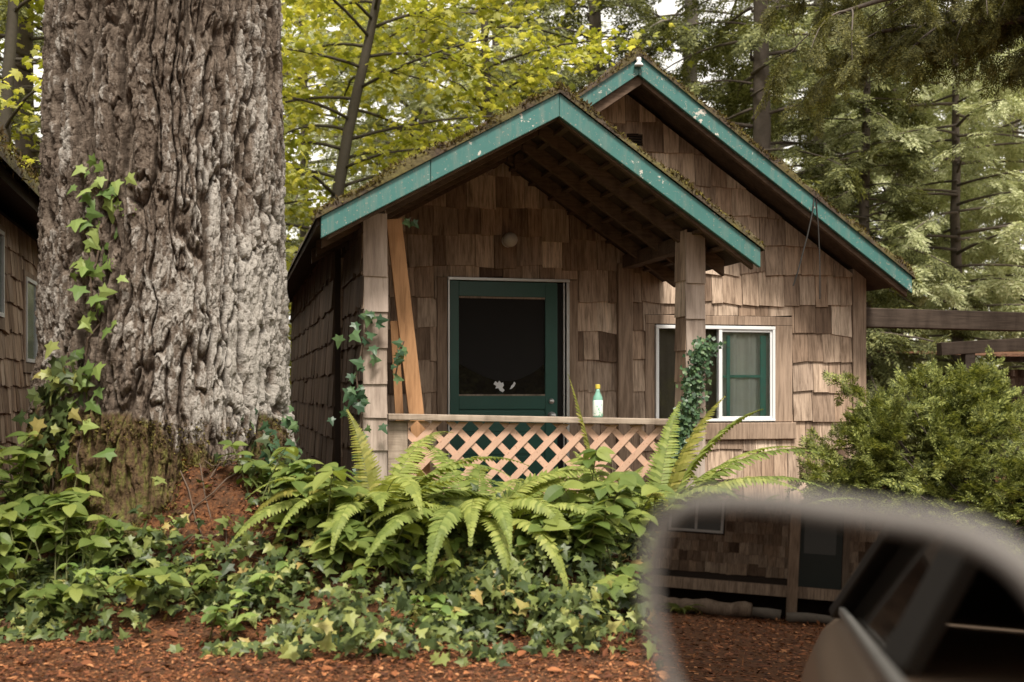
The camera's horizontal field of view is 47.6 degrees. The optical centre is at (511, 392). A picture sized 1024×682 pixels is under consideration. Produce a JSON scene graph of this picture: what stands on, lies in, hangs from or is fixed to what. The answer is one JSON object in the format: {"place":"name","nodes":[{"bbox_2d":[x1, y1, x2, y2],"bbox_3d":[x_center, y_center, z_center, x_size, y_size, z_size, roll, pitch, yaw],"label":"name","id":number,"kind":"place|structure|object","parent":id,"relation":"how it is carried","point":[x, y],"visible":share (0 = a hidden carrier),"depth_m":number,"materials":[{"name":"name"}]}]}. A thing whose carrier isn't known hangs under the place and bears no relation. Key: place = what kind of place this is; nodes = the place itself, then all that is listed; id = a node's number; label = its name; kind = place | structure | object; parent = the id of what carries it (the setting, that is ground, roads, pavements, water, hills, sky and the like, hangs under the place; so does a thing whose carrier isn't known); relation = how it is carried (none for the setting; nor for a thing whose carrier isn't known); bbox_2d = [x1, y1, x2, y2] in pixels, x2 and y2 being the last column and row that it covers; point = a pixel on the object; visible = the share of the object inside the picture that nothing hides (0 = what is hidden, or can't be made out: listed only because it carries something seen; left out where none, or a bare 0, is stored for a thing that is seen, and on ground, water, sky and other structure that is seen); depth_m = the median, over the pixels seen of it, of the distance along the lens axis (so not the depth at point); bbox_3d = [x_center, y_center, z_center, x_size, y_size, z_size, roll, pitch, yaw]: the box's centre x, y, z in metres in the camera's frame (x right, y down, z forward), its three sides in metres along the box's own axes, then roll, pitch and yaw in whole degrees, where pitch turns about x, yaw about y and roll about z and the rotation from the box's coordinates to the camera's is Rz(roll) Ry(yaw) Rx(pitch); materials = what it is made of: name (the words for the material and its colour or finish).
{"place":"outdoors","nodes":[
{"label":"outdoors","id":0,"kind":"place"},
{"bbox_2d":[390,321,403,420],"bbox_3d":[-0.725,0.355,7.575,0.057,1.635,0.242,0,0,21],"label":"loose plank","id":1,"kind":"object","parent":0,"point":[397,388],"visible":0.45,"depth_m":7.51,"materials":[{"name":"orange wood"}]},
{"bbox_2d":[0,437,1020,681],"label":"ground","id":2,"kind":"structure","parent":0,"point":[224,493],"depth_m":5.58,"materials":[{"name":"brown soil"}]},
{"bbox_2d":[0,577,14,607],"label":"leafy plant","id":3,"kind":"object","parent":2,"relation":"on","point":[10,582],"visible":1,"depth_m":5.75,"materials":[{"name":"green plant"}]},
{"bbox_2d":[0,122,39,494],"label":"neighbour cabin","id":4,"kind":"object","parent":2,"relation":"on","point":[19,221],"visible":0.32,"depth_m":9.00,"materials":[{"name":"brown wood"}]},
{"bbox_2d":[0,224,4,329],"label":"window","id":5,"kind":"structure","parent":4,"relation":"in","point":[2,229],"depth_m":8.53,"materials":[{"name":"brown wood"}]},
{"bbox_2d":[21,270,37,372],"bbox_3d":[-4.065,-0.580,9.797,0.040,0.836,0.706,0,0,-14],"label":"window","id":6,"kind":"structure","parent":4,"relation":"in","point":[29,283],"depth_m":9.70,"materials":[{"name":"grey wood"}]},
{"bbox_2d":[0,0,43,182],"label":"conifer tree","id":7,"kind":"object","parent":2,"relation":"on","point":[26,39],"visible":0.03,"depth_m":15.16,"materials":[{"name":"green plant"}]},
{"bbox_2d":[0,431,43,509],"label":"leafy plant","id":8,"kind":"object","parent":2,"relation":"on","point":[22,461],"visible":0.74,"depth_m":6.37,"materials":[{"name":"green plant"}]},
{"bbox_2d":[0,7,43,174],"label":"conifer tree","id":9,"kind":"object","parent":2,"relation":"on","point":[40,43],"depth_m":18.01,"materials":[{"name":"green plant"}]},
{"bbox_2d":[0,0,44,181],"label":"maple tree","id":10,"kind":"object","parent":2,"relation":"on","point":[10,72],"visible":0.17,"depth_m":13.48,"materials":[{"name":"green plant"}]},
{"bbox_2d":[0,504,44,570],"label":"leafy plant","id":11,"kind":"object","parent":2,"relation":"on","point":[6,529],"visible":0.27,"depth_m":6.21,"materials":[{"name":"green plant"}]},
{"bbox_2d":[0,509,63,588],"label":"leafy plant","id":12,"kind":"object","parent":2,"relation":"on","point":[34,532],"visible":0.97,"depth_m":5.93,"materials":[{"name":"green plant"}]},
{"bbox_2d":[0,579,98,616],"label":"leafy plant","id":13,"kind":"object","parent":2,"relation":"on","point":[74,591],"visible":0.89,"depth_m":5.66,"materials":[{"name":"green plant"}]},
{"bbox_2d":[1,471,102,559],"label":"leafy plant","id":14,"kind":"object","parent":2,"relation":"on","point":[22,506],"visible":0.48,"depth_m":6.22,"materials":[{"name":"green plant"}]},
{"bbox_2d":[38,491,106,581],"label":"leafy plant","id":15,"kind":"object","parent":2,"relation":"on","point":[65,513],"visible":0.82,"depth_m":6.07,"materials":[{"name":"green plant"}]},
{"bbox_2d":[56,563,128,606],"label":"leafy plant","id":16,"kind":"object","parent":2,"relation":"on","point":[82,577],"visible":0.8,"depth_m":5.77,"materials":[{"name":"green plant"}]},
{"bbox_2d":[52,505,151,568],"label":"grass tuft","id":17,"kind":"object","parent":2,"relation":"on","point":[84,551],"visible":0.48,"depth_m":6.08,"materials":[{"name":"green plant"}]},
{"bbox_2d":[76,514,167,567],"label":"leafy plant","id":18,"kind":"object","parent":2,"relation":"on","point":[105,541],"visible":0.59,"depth_m":6.03,"materials":[{"name":"green plant"}]},
{"bbox_2d":[107,556,190,601],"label":"leafy plant","id":19,"kind":"object","parent":2,"relation":"on","point":[174,579],"visible":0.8,"depth_m":5.68,"materials":[{"name":"green plant"}]},
{"bbox_2d":[0,455,304,617],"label":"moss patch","id":20,"kind":"object","parent":2,"relation":"on","point":[175,494],"visible":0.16,"depth_m":6.25,"materials":[{"name":"green plant"}]},
{"bbox_2d":[23,0,295,567],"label":"fir tree","id":21,"kind":"object","parent":2,"relation":"on","point":[176,107],"visible":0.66,"depth_m":6.49,"materials":[{"name":"brown plant"}]},
{"bbox_2d":[12,340,90,500],"bbox_3d":[-2.568,0.180,6.452,0.561,0.940,0.257,0,0,29],"label":"climbing ivy","id":22,"kind":"object","parent":21,"relation":"attached to","point":[53,432],"visible":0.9,"depth_m":6.41,"materials":[{"name":"green plant"}]},
{"bbox_2d":[56,154,136,487],"bbox_3d":[-2.297,-0.389,6.390,0.477,1.872,0.234,0,0,21],"label":"climbing ivy","id":23,"kind":"object","parent":21,"relation":"attached to","point":[85,268],"visible":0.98,"depth_m":6.39,"materials":[{"name":"green plant"}]},
{"bbox_2d":[158,504,188,557],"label":"climbing ivy","id":24,"kind":"object","parent":21,"relation":"attached to","point":[163,554],"visible":0.18,"depth_m":6.13,"materials":[{"name":"green plant"}]},
{"bbox_2d":[240,405,310,483],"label":"climbing ivy","id":25,"kind":"object","parent":21,"relation":"attached to","point":[290,424],"visible":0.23,"depth_m":6.72,"materials":[{"name":"green plant"}]},
{"bbox_2d":[178,548,221,595],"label":"leafy plant","id":26,"kind":"object","parent":2,"relation":"on","point":[200,573],"visible":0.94,"depth_m":5.87,"materials":[{"name":"green plant"}]},
{"bbox_2d":[201,589,258,639],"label":"leafy plant","id":27,"kind":"object","parent":2,"relation":"on","point":[233,625],"visible":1,"depth_m":5.52,"materials":[{"name":"green plant"}]},
{"bbox_2d":[43,0,430,383],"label":"maple tree","id":28,"kind":"object","parent":2,"relation":"on","point":[295,208],"visible":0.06,"depth_m":18.92,"materials":[{"name":"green plant"}]},
{"bbox_2d":[218,440,324,505],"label":"leafy plant","id":29,"kind":"object","parent":2,"relation":"on","point":[264,465],"visible":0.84,"depth_m":6.30,"materials":[{"name":"green plant"}]},
{"bbox_2d":[248,561,308,607],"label":"leafy plant","id":30,"kind":"object","parent":2,"relation":"on","point":[265,577],"visible":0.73,"depth_m":5.76,"materials":[{"name":"green plant"}]},
{"bbox_2d":[260,459,313,497],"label":"leafy plant","id":31,"kind":"object","parent":2,"relation":"on","point":[295,473],"visible":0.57,"depth_m":6.27,"materials":[{"name":"green plant"}]},
{"bbox_2d":[267,513,373,569],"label":"leafy plant","id":32,"kind":"object","parent":2,"relation":"on","point":[347,539],"visible":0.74,"depth_m":5.89,"materials":[{"name":"green plant"}]},
{"bbox_2d":[274,462,371,539],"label":"leafy plant","id":33,"kind":"object","parent":2,"relation":"on","point":[319,481],"visible":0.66,"depth_m":6.05,"materials":[{"name":"green plant"}]},
{"bbox_2d":[0,459,659,681],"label":"fallen leaves","id":34,"kind":"object","parent":2,"relation":"on","point":[552,668],"visible":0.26,"depth_m":5.12,"materials":[{"name":"brown plant"}]},
{"bbox_2d":[0,433,676,669],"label":"ivy","id":35,"kind":"object","parent":2,"relation":"on","point":[483,585],"visible":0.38,"depth_m":5.72,"materials":[{"name":"green plant"}]},
{"bbox_2d":[281,0,418,404],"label":"tree","id":36,"kind":"object","parent":2,"relation":"on","point":[295,197],"visible":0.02,"depth_m":24.98,"materials":[{"name":"green plant"}]},
{"bbox_2d":[338,554,398,602],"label":"leafy plant","id":37,"kind":"object","parent":2,"relation":"on","point":[359,568],"visible":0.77,"depth_m":5.74,"materials":[{"name":"green plant"}]},
{"bbox_2d":[350,511,401,558],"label":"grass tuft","id":38,"kind":"object","parent":2,"relation":"on","point":[368,528],"visible":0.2,"depth_m":6.12,"materials":[{"name":"green plant"}]},
{"bbox_2d":[229,409,528,574],"bbox_3d":[-0.801,0.537,6.525,1.801,0.871,1.838,0,0,0],"label":"sword fern","id":39,"kind":"object","parent":2,"relation":"on","point":[399,478],"visible":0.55,"depth_m":6.26,"materials":[{"name":"green plant"}]},
{"bbox_2d":[357,523,431,576],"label":"leafy plant","id":40,"kind":"object","parent":2,"relation":"on","point":[388,543],"visible":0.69,"depth_m":5.96,"materials":[{"name":"green plant"}]},
{"bbox_2d":[387,218,430,479],"bbox_3d":[-0.633,0.030,7.515,0.392,2.292,0.054,0,0,-30],"label":"loose plank","id":41,"kind":"object","parent":2,"relation":"on","point":[399,270],"visible":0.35,"depth_m":7.47,"materials":[{"name":"orange wood"}]},
{"bbox_2d":[281,0,545,303],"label":"maple tree","id":42,"kind":"object","parent":2,"relation":"on","point":[355,90],"visible":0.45,"depth_m":15.64,"materials":[{"name":"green plant"}]},
{"bbox_2d":[281,0,564,397],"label":"tree","id":43,"kind":"object","parent":2,"relation":"on","point":[416,105],"visible":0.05,"depth_m":21.96,"materials":[{"name":"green plant"}]},
{"bbox_2d":[356,508,492,546],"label":"sword fern","id":44,"kind":"object","parent":2,"relation":"on","point":[478,526],"visible":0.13,"depth_m":6.17,"materials":[{"name":"green plant"}]},
{"bbox_2d":[399,594,468,640],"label":"leafy plant","id":45,"kind":"object","parent":2,"relation":"on","point":[446,610],"visible":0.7,"depth_m":5.56,"materials":[{"name":"green plant"}]},
{"bbox_2d":[411,537,464,578],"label":"leafy plant","id":46,"kind":"object","parent":2,"relation":"on","point":[455,545],"visible":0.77,"depth_m":5.88,"materials":[{"name":"green plant"}]},
{"bbox_2d":[375,0,610,171],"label":"conifer tree","id":47,"kind":"object","parent":2,"relation":"on","point":[521,61],"visible":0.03,"depth_m":27.20,"materials":[{"name":"green plant"}]},
{"bbox_2d":[354,445,653,590],"bbox_3d":[-0.144,0.668,6.447,1.715,0.707,1.754,0,0,-18],"label":"sword fern","id":48,"kind":"object","parent":2,"relation":"on","point":[508,507],"visible":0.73,"depth_m":6.00,"materials":[{"name":"green plant"}]},
{"bbox_2d":[302,0,707,239],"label":"maple tree","id":49,"kind":"object","parent":2,"relation":"on","point":[487,106],"visible":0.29,"depth_m":16.81,"materials":[{"name":"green plant"}]},
{"bbox_2d":[37,0,1023,378],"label":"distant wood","id":50,"kind":"object","parent":2,"relation":"on","point":[787,162],"visible":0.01,"depth_m":37.16,"materials":[{"name":"green plant"}]},
{"bbox_2d":[525,584,575,610],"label":"leafy plant","id":51,"kind":"object","parent":2,"relation":"on","point":[532,587],"visible":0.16,"depth_m":5.73,"materials":[{"name":"green plant"}]},
{"bbox_2d":[513,509,619,577],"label":"leafy plant","id":52,"kind":"object","parent":2,"relation":"on","point":[555,526],"visible":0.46,"depth_m":5.95,"materials":[{"name":"green plant"}]},
{"bbox_2d":[543,479,655,572],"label":"leafy plant","id":53,"kind":"object","parent":2,"relation":"on","point":[603,529],"visible":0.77,"depth_m":5.98,"materials":[{"name":"green plant"}]},
{"bbox_2d":[287,44,916,495],"bbox_3d":[0.229,-0.599,11.164,4.805,3.997,7.923,0,0,-14],"label":"cabin","id":54,"kind":"object","parent":2,"relation":"on","point":[629,228],"visible":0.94,"depth_m":8.89,"materials":[{"name":"brown wood"}]},
{"bbox_2d":[327,310,388,485],"bbox_3d":[-0.949,0.147,7.165,0.390,1.323,0.157,0,0,0],"label":"climbing ivy","id":55,"kind":"object","parent":54,"relation":"attached to","point":[351,394],"visible":0.62,"depth_m":7.17,"materials":[{"name":"green plant"}]},
{"bbox_2d":[390,338,407,383],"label":"climbing ivy","id":56,"kind":"object","parent":54,"relation":"attached to","point":[399,357],"visible":1,"depth_m":7.25,"materials":[{"name":"green plant"}]},
{"bbox_2d":[402,217,418,228],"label":"climbing ivy","id":57,"kind":"object","parent":54,"relation":"attached to","point":[406,222],"visible":1,"depth_m":7.29,"materials":[{"name":"green plant"}]},
{"bbox_2d":[450,280,556,494],"bbox_3d":[-0.055,0.167,8.865,0.843,2.025,0.095,0,0,-14],"label":"door","id":58,"kind":"structure","parent":54,"relation":"in","point":[503,335],"depth_m":8.88,"materials":[{"name":"green paint"}]},
{"bbox_2d":[593,384,602,417],"bbox_3d":[0.563,0.058,7.624,0.068,0.217,0.068,0,0,0],"label":"bottle","id":59,"kind":"object","parent":54,"relation":"on","point":[597,405],"visible":1,"depth_m":7.60,"materials":[{"name":"green plastic"}]},
{"bbox_2d":[660,334,726,472],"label":"climbing ivy","id":60,"kind":"object","parent":54,"relation":"attached to","point":[688,406],"visible":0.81,"depth_m":7.62,"materials":[{"name":"green plant"}]},
{"bbox_2d":[655,325,775,422],"bbox_3d":[1.619,-0.150,9.335,1.040,0.900,0.120,0,0,-14],"label":"window","id":61,"kind":"structure","parent":54,"relation":"in","point":[743,371],"depth_m":9.40,"materials":[{"name":"white glass"}]},
{"bbox_2d":[586,563,641,610],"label":"leafy plant","id":62,"kind":"object","parent":2,"relation":"on","point":[621,581],"visible":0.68,"depth_m":5.68,"materials":[{"name":"green plant"}]},
{"bbox_2d":[493,0,738,110],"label":"tree","id":63,"kind":"object","parent":2,"relation":"on","point":[594,19],"visible":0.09,"depth_m":20.98,"materials":[{"name":"green plant"}]},
{"bbox_2d":[566,446,674,550],"bbox_3d":[0.578,0.584,6.295,0.586,0.587,0.468,0,0,0],"label":"leafy plant","id":64,"kind":"object","parent":2,"relation":"on","point":[603,453],"visible":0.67,"depth_m":6.21,"materials":[{"name":"green plant"}]},
{"bbox_2d":[565,374,681,507],"bbox_3d":[0.552,0.366,6.921,0.871,0.957,0.900,0,0,0],"label":"sword fern","id":65,"kind":"object","parent":2,"relation":"on","point":[638,471],"visible":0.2,"depth_m":6.96,"materials":[{"name":"green plant"}]},
{"bbox_2d":[553,0,834,174],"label":"conifer tree","id":66,"kind":"object","parent":2,"relation":"on","point":[693,74],"visible":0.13,"depth_m":21.40,"materials":[{"name":"green plant"}]},
{"bbox_2d":[581,396,829,528],"bbox_3d":[1.020,0.439,6.894,1.750,0.832,1.362,0,0,0],"label":"sword fern","id":67,"kind":"object","parent":2,"relation":"on","point":[660,462],"visible":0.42,"depth_m":7.00,"materials":[{"name":"green plant"}]},
{"bbox_2d":[654,474,860,505],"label":"sword fern","id":68,"kind":"object","parent":2,"relation":"on","point":[694,477],"visible":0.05,"depth_m":6.81,"materials":[{"name":"green plant"}]},
{"bbox_2d":[698,0,879,221],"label":"conifer tree","id":69,"kind":"object","parent":2,"relation":"on","point":[745,7],"visible":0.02,"depth_m":27.38,"materials":[{"name":"green plant"}]},
{"bbox_2d":[632,0,985,369],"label":"conifer tree","id":70,"kind":"object","parent":2,"relation":"on","point":[760,126],"visible":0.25,"depth_m":16.91,"materials":[{"name":"green plant"}]},
{"bbox_2d":[713,0,941,235],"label":"conifer tree","id":71,"kind":"object","parent":2,"relation":"on","point":[810,134],"visible":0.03,"depth_m":24.33,"materials":[{"name":"green plant"}]},
{"bbox_2d":[641,489,1023,681],"bbox_3d":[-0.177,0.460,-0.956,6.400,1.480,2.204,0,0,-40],"label":"car side mirror","id":72,"kind":"object","parent":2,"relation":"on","point":[756,585],"visible":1,"depth_m":0.62,"materials":[{"name":"grey plastic"}]},
{"bbox_2d":[848,210,916,366],"bbox_3d":[5.872,-1.024,20.414,2.801,4.290,3.263,0,0,33],"label":"conifer tree","id":73,"kind":"object","parent":2,"relation":"on","point":[872,226],"depth_m":20.47,"materials":[{"name":"green plant"}]},
{"bbox_2d":[771,0,998,407],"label":"conifer tree","id":74,"kind":"object","parent":2,"relation":"on","point":[877,377],"visible":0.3,"depth_m":16.73,"materials":[{"name":"green plant"}]},
{"bbox_2d":[751,0,1023,138],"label":"spruce tree","id":75,"kind":"object","parent":2,"relation":"on","point":[977,31],"visible":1,"depth_m":9.78,"materials":[{"name":"green plant"}]},
{"bbox_2d":[771,0,1022,387],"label":"conifer tree","id":76,"kind":"object","parent":2,"relation":"on","point":[942,199],"visible":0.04,"depth_m":22.27,"materials":[{"name":"green plant"}]},
{"bbox_2d":[783,344,1023,545],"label":"yew bush","id":77,"kind":"object","parent":2,"relation":"on","point":[953,422],"visible":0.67,"depth_m":7.26,"materials":[{"name":"green plant"}]},
{"bbox_2d":[803,73,1023,438],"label":"conifer tree","id":78,"kind":"object","parent":2,"relation":"on","point":[878,187],"visible":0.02,"depth_m":25.46,"materials":[{"name":"green plant"}]},
{"bbox_2d":[811,0,1023,439],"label":"conifer tree","id":79,"kind":"object","parent":2,"relation":"on","point":[976,286],"visible":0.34,"depth_m":17.03,"materials":[{"name":"green plant"}]},
{"bbox_2d":[866,308,1023,331],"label":"timber beam","id":80,"kind":"structure","parent":2,"relation":"on","point":[892,318],"depth_m":9.95,"materials":[{"name":"brown wood"}]},
{"bbox_2d":[876,338,1023,475],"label":"shed","id":81,"kind":"structure","parent":2,"relation":"on","point":[1011,349],"depth_m":13.53,"materials":[{"name":"brown wood"}]},
{"bbox_2d":[897,1,1023,369],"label":"conifer tree","id":82,"kind":"object","parent":2,"relation":"on","point":[967,170],"visible":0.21,"depth_m":18.88,"materials":[{"name":"green plant"}]},
{"bbox_2d":[924,1,1023,362],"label":"conifer tree","id":83,"kind":"object","parent":2,"relation":"on","point":[1017,125],"visible":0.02,"depth_m":25.88,"materials":[{"name":"green plant"}]},
{"bbox_2d":[0,0,1023,367],"label":"sky","id":84,"kind":"structure","parent":0,"point":[666,7],"materials":[{"name":"white"}]}
]}

